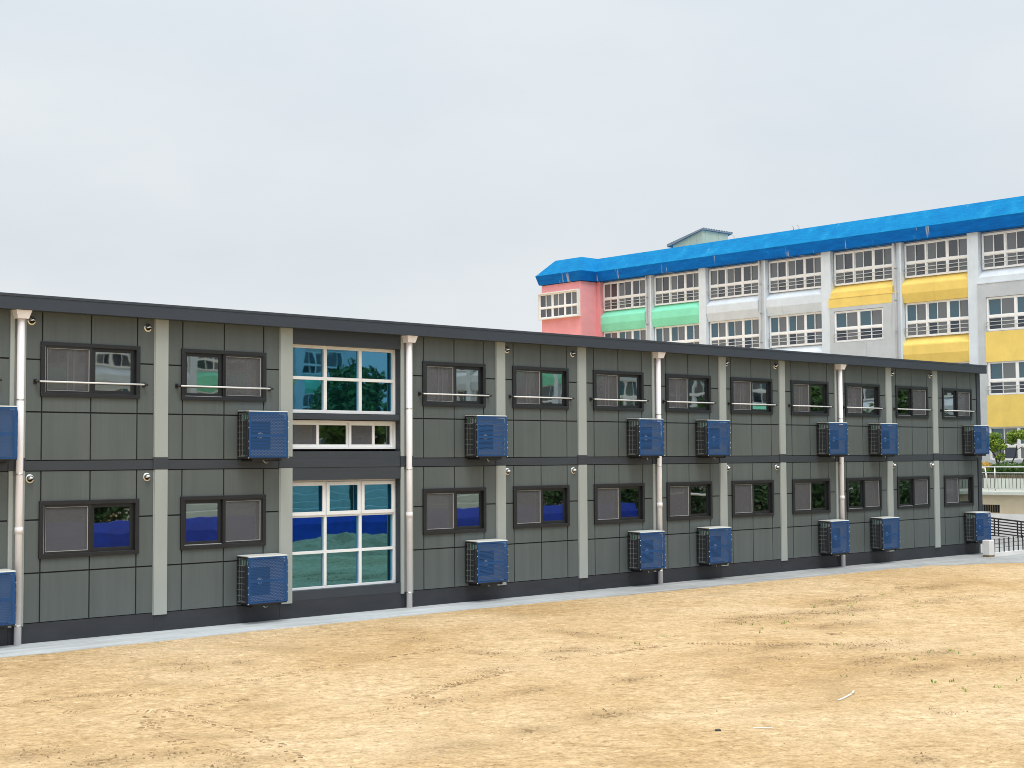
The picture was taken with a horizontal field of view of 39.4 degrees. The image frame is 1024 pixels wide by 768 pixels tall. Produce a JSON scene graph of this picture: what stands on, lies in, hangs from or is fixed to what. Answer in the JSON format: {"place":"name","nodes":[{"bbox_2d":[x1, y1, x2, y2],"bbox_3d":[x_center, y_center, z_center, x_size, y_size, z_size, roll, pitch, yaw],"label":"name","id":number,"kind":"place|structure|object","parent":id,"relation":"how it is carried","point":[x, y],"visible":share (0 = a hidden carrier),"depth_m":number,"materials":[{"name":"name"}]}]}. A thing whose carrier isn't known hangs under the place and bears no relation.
{"place":"outdoors","nodes":[
{"label":"outdoors","id":0,"kind":"place"},
{"bbox_2d":[0,563,1023,767],"bbox_3d":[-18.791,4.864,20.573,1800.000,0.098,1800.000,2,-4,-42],"label":"ground","id":1,"kind":"structure","parent":0,"point":[289,712],"depth_m":23.05,"materials":[{"name":"brown sand"}]},
{"bbox_2d":[1,586,910,767],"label":"tyre marks","id":2,"kind":"object","parent":1,"relation":"on","point":[487,676],"visible":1,"depth_m":22.09,"materials":[{"name":"sand"}]},
{"bbox_2d":[4,561,1022,767],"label":"soil clods","id":3,"kind":"object","parent":1,"relation":"on","point":[451,701],"visible":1,"depth_m":25.22,"materials":[{"name":"brown soil"}]},
{"bbox_2d":[982,491,1023,535],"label":"retaining wall","id":4,"kind":"structure","parent":1,"relation":"on","point":[1004,504],"depth_m":64.43,"materials":[{"name":"concrete"}]},
{"bbox_2d":[982,466,1023,490],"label":"terrace railing","id":5,"kind":"object","parent":4,"relation":"on","point":[994,472],"visible":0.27,"depth_m":64.68,"materials":[{"name":"metal"}]},
{"bbox_2d":[0,536,1023,657],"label":"pavement","id":6,"kind":"structure","parent":0,"point":[100,642],"depth_m":35.62,"materials":[{"name":"concrete"}]},
{"bbox_2d":[0,292,986,645],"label":"modular building","id":7,"kind":"structure","parent":6,"relation":"on","point":[138,494],"depth_m":35.43,"materials":[{"name":"grey metal"}]},
{"bbox_2d":[0,569,16,628],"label":"air conditioner","id":8,"kind":"object","parent":7,"relation":"attached to","point":[7,600],"visible":1,"depth_m":28.01,"materials":[{"name":"blue metal"}]},
{"bbox_2d":[0,406,18,462],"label":"air conditioner","id":9,"kind":"object","parent":7,"relation":"attached to","point":[9,417],"visible":1,"depth_m":28.16,"materials":[{"name":"blue metal"}]},
{"bbox_2d":[38,499,138,558],"bbox_3d":[-8.810,2.996,29.778,2.210,1.170,0.173,2,-4,-42],"label":"window","id":10,"kind":"structure","parent":7,"relation":"in","point":[65,527],"depth_m":29.54,"materials":[{"name":"grey glass"}]},
{"bbox_2d":[33,341,147,398],"bbox_3d":[-8.792,-0.278,29.899,2.496,1.130,0.231,2,-4,-42],"label":"window","id":11,"kind":"structure","parent":7,"relation":"in","point":[67,369],"depth_m":29.71,"materials":[{"name":"grey glass"}]},
{"bbox_2d":[180,494,265,549],"bbox_3d":[-6.456,3.065,31.907,2.160,1.160,0.173,2,-4,-42],"label":"window","id":12,"kind":"structure","parent":7,"relation":"in","point":[241,519],"depth_m":32.04,"materials":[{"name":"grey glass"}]},
{"bbox_2d":[175,348,273,401],"bbox_3d":[-6.438,-0.183,32.027,2.439,1.130,0.231,2,-4,-42],"label":"window","id":13,"kind":"structure","parent":7,"relation":"in","point":[241,375],"depth_m":32.20,"materials":[{"name":"black glass"}]},
{"bbox_2d":[237,553,287,607],"bbox_3d":[-5.623,4.434,32.170,1.058,1.193,0.539,2,-4,-42],"label":"air conditioner","id":14,"kind":"object","parent":7,"relation":"attached to","point":[262,578],"visible":1,"depth_m":31.94,"materials":[{"name":"blue metal"}]},
{"bbox_2d":[237,410,288,462],"bbox_3d":[-5.641,1.198,32.334,1.058,1.193,0.539,2,-4,-42],"label":"air conditioner","id":15,"kind":"object","parent":7,"relation":"attached to","point":[264,437],"visible":1,"depth_m":32.10,"materials":[{"name":"blue metal"}]},
{"bbox_2d":[293,344,394,414],"bbox_3d":[-4.129,-0.089,34.485,3.224,1.611,0.122,2,-4,-42],"label":"stair window","id":16,"kind":"structure","parent":7,"relation":"in","point":[326,379],"depth_m":34.53,"materials":[{"name":"teal glass"}]},
{"bbox_2d":[292,479,395,590],"bbox_3d":[-4.097,3.579,34.287,3.214,2.570,0.155,2,-4,-42],"label":"stair window","id":17,"kind":"structure","parent":7,"relation":"in","point":[356,546],"depth_m":34.33,"materials":[{"name":"teal glass"}]},
{"bbox_2d":[293,420,395,448],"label":"stair window","id":18,"kind":"structure","parent":7,"relation":"in","point":[359,434],"depth_m":34.53,"materials":[{"name":"white glass"}]},
{"bbox_2d":[422,487,486,534],"bbox_3d":[-1.488,3.219,36.400,2.080,1.150,0.173,2,-4,-42],"label":"window","id":19,"kind":"structure","parent":7,"relation":"in","point":[439,506],"depth_m":36.18,"materials":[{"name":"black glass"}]},
{"bbox_2d":[418,361,491,407],"bbox_3d":[-1.470,0.016,36.518,2.349,1.130,0.231,2,-4,-42],"label":"window","id":20,"kind":"structure","parent":7,"relation":"in","point":[438,378],"depth_m":36.34,"materials":[{"name":"black glass"}]},
{"bbox_2d":[465,539,507,585],"bbox_3d":[-0.662,4.593,36.656,1.058,1.193,0.539,2,-4,-42],"label":"air conditioner","id":21,"kind":"object","parent":7,"relation":"attached to","point":[488,562],"visible":1,"depth_m":36.42,"materials":[{"name":"blue metal"}]},
{"bbox_2d":[465,415,507,460],"bbox_3d":[-0.680,1.397,36.818,1.058,1.193,0.539,2,-4,-42],"label":"air conditioner","id":22,"kind":"object","parent":7,"relation":"attached to","point":[485,439],"visible":1,"depth_m":36.56,"materials":[{"name":"blue metal"}]},
{"bbox_2d":[512,485,569,528],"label":"window","id":23,"kind":"structure","parent":7,"relation":"in","point":[527,503],"depth_m":38.22,"materials":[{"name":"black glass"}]},
{"bbox_2d":[509,366,574,409],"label":"window","id":24,"kind":"structure","parent":7,"relation":"in","point":[527,393],"depth_m":38.38,"materials":[{"name":"black glass"}]},
{"bbox_2d":[593,483,644,524],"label":"window","id":25,"kind":"structure","parent":7,"relation":"in","point":[607,497],"depth_m":40.26,"materials":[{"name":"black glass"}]},
{"bbox_2d":[590,370,648,410],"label":"window","id":26,"kind":"structure","parent":7,"relation":"in","point":[606,383],"depth_m":40.42,"materials":[{"name":"black glass"}]},
{"bbox_2d":[627,418,663,459],"bbox_3d":[3.799,1.577,40.866,1.058,1.193,0.539,2,-4,-42],"label":"air conditioner","id":27,"kind":"object","parent":7,"relation":"attached to","point":[646,439],"visible":1,"depth_m":40.61,"materials":[{"name":"blue metal"}]},
{"bbox_2d":[628,530,664,572],"bbox_3d":[3.817,4.772,40.705,1.058,1.193,0.539,2,-4,-42],"label":"air conditioner","id":28,"kind":"object","parent":7,"relation":"attached to","point":[647,550],"visible":1,"depth_m":40.46,"materials":[{"name":"blue metal"}]},
{"bbox_2d":[662,373,715,412],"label":"window","id":29,"kind":"structure","parent":7,"relation":"in","point":[677,398],"depth_m":42.43,"materials":[{"name":"black glass"}]},
{"bbox_2d":[666,481,712,520],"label":"window","id":30,"kind":"structure","parent":7,"relation":"in","point":[678,494],"depth_m":42.28,"materials":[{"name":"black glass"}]},
{"bbox_2d":[696,420,730,458],"bbox_3d":[6.008,1.665,42.864,1.058,1.193,0.539,2,-4,-42],"label":"air conditioner","id":31,"kind":"object","parent":7,"relation":"attached to","point":[714,441],"visible":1,"depth_m":42.60,"materials":[{"name":"blue metal"}]},
{"bbox_2d":[697,526,731,566],"bbox_3d":[6.027,4.861,42.702,1.058,1.193,0.539,2,-4,-42],"label":"air conditioner","id":32,"kind":"object","parent":7,"relation":"attached to","point":[715,544],"visible":1,"depth_m":42.45,"materials":[{"name":"blue metal"}]},
{"bbox_2d":[728,377,776,414],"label":"window","id":33,"kind":"structure","parent":7,"relation":"in","point":[741,400],"depth_m":44.44,"materials":[{"name":"black glass"}]},
{"bbox_2d":[731,480,773,516],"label":"window","id":34,"kind":"structure","parent":7,"relation":"in","point":[742,495],"depth_m":44.28,"materials":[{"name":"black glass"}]},
{"bbox_2d":[788,380,833,415],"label":"window","id":35,"kind":"structure","parent":7,"relation":"in","point":[799,389],"depth_m":46.47,"materials":[{"name":"black glass"}]},
{"bbox_2d":[791,478,830,513],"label":"window","id":36,"kind":"structure","parent":7,"relation":"in","point":[801,493],"depth_m":46.30,"materials":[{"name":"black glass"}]},
{"bbox_2d":[817,422,847,457],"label":"air conditioner","id":37,"kind":"object","parent":7,"relation":"attached to","point":[833,439],"visible":1,"depth_m":46.66,"materials":[{"name":"blue metal"}]},
{"bbox_2d":[818,519,849,555],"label":"air conditioner","id":38,"kind":"object","parent":7,"relation":"attached to","point":[835,535],"visible":1,"depth_m":46.49,"materials":[{"name":"blue metal"}]},
{"bbox_2d":[843,383,884,416],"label":"window","id":39,"kind":"structure","parent":7,"relation":"in","point":[853,407],"depth_m":48.45,"materials":[{"name":"black glass"}]},
{"bbox_2d":[846,477,881,511],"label":"window","id":40,"kind":"structure","parent":7,"relation":"in","point":[870,487],"depth_m":48.62,"materials":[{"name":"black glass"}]},
{"bbox_2d":[869,423,898,457],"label":"air conditioner","id":41,"kind":"object","parent":7,"relation":"attached to","point":[883,441],"visible":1,"depth_m":48.63,"materials":[{"name":"blue metal"}]},
{"bbox_2d":[870,516,899,551],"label":"air conditioner","id":42,"kind":"object","parent":7,"relation":"attached to","point":[886,535],"visible":1,"depth_m":48.47,"materials":[{"name":"blue metal"}]},
{"bbox_2d":[893,385,932,418],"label":"window","id":43,"kind":"structure","parent":7,"relation":"in","point":[918,407],"depth_m":50.79,"materials":[{"name":"glass"}]},
{"bbox_2d":[896,476,930,508],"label":"window","id":44,"kind":"structure","parent":7,"relation":"in","point":[919,485],"depth_m":50.65,"materials":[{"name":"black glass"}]},
{"bbox_2d":[940,388,975,419],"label":"window","id":45,"kind":"structure","parent":7,"relation":"in","point":[962,398],"depth_m":52.81,"materials":[{"name":"glass"}]},
{"bbox_2d":[944,475,973,506],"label":"window","id":46,"kind":"structure","parent":7,"relation":"in","point":[951,482],"depth_m":52.35,"materials":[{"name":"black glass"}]},
{"bbox_2d":[962,425,989,456],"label":"air conditioner","id":47,"kind":"object","parent":7,"relation":"attached to","point":[976,442],"visible":1,"depth_m":52.66,"materials":[{"name":"blue metal"}]},
{"bbox_2d":[964,511,990,543],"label":"air conditioner","id":48,"kind":"object","parent":7,"relation":"attached to","point":[978,527],"visible":1,"depth_m":52.49,"materials":[{"name":"blue metal"}]},
{"bbox_2d":[982,540,994,556],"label":"fence block","id":49,"kind":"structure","parent":6,"relation":"on","point":[988,549],"depth_m":51.33,"materials":[{"name":"concrete"}]},
{"bbox_2d":[986,536,1023,545],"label":"ramp wall","id":50,"kind":"structure","parent":6,"relation":"on","point":[1006,540],"depth_m":57.94,"materials":[{"name":"grey concrete"}]},
{"bbox_2d":[989,517,1023,537],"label":"black railing","id":51,"kind":"object","parent":50,"relation":"on","point":[1017,526],"visible":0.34,"depth_m":58.07,"materials":[{"name":"metal"}]},
{"bbox_2d":[994,535,1023,556],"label":"fence","id":52,"kind":"object","parent":6,"relation":"on","point":[1008,552],"visible":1,"depth_m":52.27,"materials":[{"name":"grey concrete"}]},
{"bbox_2d":[0,0,1023,331],"label":"sky","id":53,"kind":"structure","parent":0,"point":[412,161],"materials":[{"name":"white"}]},
{"bbox_2d":[619,589,1021,708],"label":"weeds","id":54,"kind":"object","parent":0,"point":[885,649],"visible":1,"depth_m":27.84,"materials":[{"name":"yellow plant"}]},
{"bbox_2d":[982,489,1023,491],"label":"terrace ground","id":55,"kind":"structure","parent":0,"point":[1015,490],"depth_m":66.64,"materials":[{"name":"grey concrete"}]},
{"bbox_2d":[535,196,1023,464],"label":"school building","id":56,"kind":"structure","parent":55,"relation":"on","point":[945,284],"depth_m":83.44,"materials":[{"name":"grey concrete"}]},
{"bbox_2d":[539,290,576,318],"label":"window","id":57,"kind":"structure","parent":56,"relation":"in","point":[559,304],"depth_m":98.69,"materials":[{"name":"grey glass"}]},
{"bbox_2d":[602,278,644,310],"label":"window","id":58,"kind":"structure","parent":56,"relation":"in","point":[627,294],"depth_m":96.83,"materials":[{"name":"grey glass"}]},
{"bbox_2d":[604,328,645,339],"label":"window","id":59,"kind":"structure","parent":56,"relation":"in","point":[640,334],"depth_m":96.33,"materials":[{"name":"grey glass"}]},
{"bbox_2d":[654,271,698,305],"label":"window","id":60,"kind":"structure","parent":56,"relation":"in","point":[681,287],"depth_m":93.35,"materials":[{"name":"grey glass"}]},
{"bbox_2d":[655,323,698,343],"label":"window","id":61,"kind":"structure","parent":56,"relation":"in","point":[686,333],"depth_m":93.03,"materials":[{"name":"grey glass"}]},
{"bbox_2d":[707,263,757,299],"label":"window","id":62,"kind":"structure","parent":56,"relation":"in","point":[735,281],"depth_m":89.83,"materials":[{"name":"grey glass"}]},
{"bbox_2d":[710,317,758,347],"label":"window","id":63,"kind":"structure","parent":56,"relation":"in","point":[739,332],"depth_m":89.53,"materials":[{"name":"grey glass"}]},
{"bbox_2d":[767,255,820,292],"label":"window","id":64,"kind":"structure","parent":56,"relation":"in","point":[803,273],"depth_m":86.30,"materials":[{"name":"grey glass"}]},
{"bbox_2d":[768,312,821,347],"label":"window","id":65,"kind":"structure","parent":56,"relation":"in","point":[802,329],"depth_m":86.12,"materials":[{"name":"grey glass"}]},
{"bbox_2d":[833,308,883,342],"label":"window","id":66,"kind":"structure","parent":56,"relation":"in","point":[864,324],"depth_m":82.46,"materials":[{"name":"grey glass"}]},
{"bbox_2d":[832,246,892,285],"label":"window","id":67,"kind":"structure","parent":56,"relation":"in","point":[874,264],"depth_m":82.72,"materials":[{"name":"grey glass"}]},
{"bbox_2d":[903,236,966,277],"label":"window","id":68,"kind":"structure","parent":56,"relation":"in","point":[943,256],"depth_m":79.22,"materials":[{"name":"grey glass"}]},
{"bbox_2d":[904,298,968,337],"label":"window","id":69,"kind":"structure","parent":56,"relation":"in","point":[950,316],"depth_m":79.07,"materials":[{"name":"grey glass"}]},
{"bbox_2d":[981,229,1023,269],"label":"window","id":70,"kind":"structure","parent":56,"relation":"in","point":[1004,249],"depth_m":76.30,"materials":[{"name":"grey glass"}]},
{"bbox_2d":[985,294,1023,330],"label":"window","id":71,"kind":"structure","parent":56,"relation":"in","point":[1003,312],"depth_m":75.74,"materials":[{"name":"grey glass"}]},
{"bbox_2d":[986,360,1023,394],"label":"window","id":72,"kind":"structure","parent":56,"relation":"in","point":[1006,377],"depth_m":75.60,"materials":[{"name":"grey glass"}]},
{"bbox_2d":[989,427,1023,459],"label":"window","id":73,"kind":"structure","parent":56,"relation":"in","point":[1010,450],"depth_m":75.34,"materials":[{"name":"grey glass"}]},
{"bbox_2d":[982,467,988,489],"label":"stair handrail","id":74,"kind":"object","parent":55,"relation":"on","point":[986,477],"visible":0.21,"depth_m":67.56,"materials":[{"name":"white metal"}]},
{"bbox_2d":[984,478,1023,487],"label":"planter wall","id":75,"kind":"structure","parent":55,"relation":"on","point":[1009,484],"depth_m":71.15,"materials":[{"name":"concrete"}]},
{"bbox_2d":[984,474,1023,478],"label":"picket fence","id":76,"kind":"object","parent":75,"relation":"on","point":[1010,476],"visible":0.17,"depth_m":71.25,"materials":[{"name":"grey metal"}]},
{"bbox_2d":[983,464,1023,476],"bbox_3d":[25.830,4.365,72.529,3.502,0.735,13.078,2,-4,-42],"label":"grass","id":77,"kind":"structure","parent":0,"point":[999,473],"depth_m":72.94,"materials":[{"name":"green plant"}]},
{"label":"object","id":78,"kind":"structure","parent":0,"visible":0},
{"bbox_2d":[982,461,991,469],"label":"flower bush","id":79,"kind":"object","parent":78,"relation":"on","point":[984,463],"visible":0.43,"depth_m":72.69,"materials":[{"name":"plant"}]},
{"bbox_2d":[987,432,1007,463],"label":"pruned tree","id":80,"kind":"object","parent":78,"relation":"on","point":[996,444],"visible":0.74,"depth_m":72.44,"materials":[{"name":"green plant"}]},
{"bbox_2d":[984,471,1023,477],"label":"hedge","id":81,"kind":"object","parent":78,"relation":"on","point":[1005,473],"visible":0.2,"depth_m":71.43,"materials":[{"name":"green plant"}]},
{"bbox_2d":[989,460,1023,471],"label":"shrub","id":82,"kind":"object","parent":78,"relation":"on","point":[1009,469],"visible":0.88,"depth_m":71.75,"materials":[{"name":"green plant"}]},
{"bbox_2d":[1006,429,1023,468],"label":"pruned tree","id":83,"kind":"object","parent":78,"relation":"on","point":[1013,436],"visible":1,"depth_m":72.03,"materials":[{"name":"green plant"}]}
]}

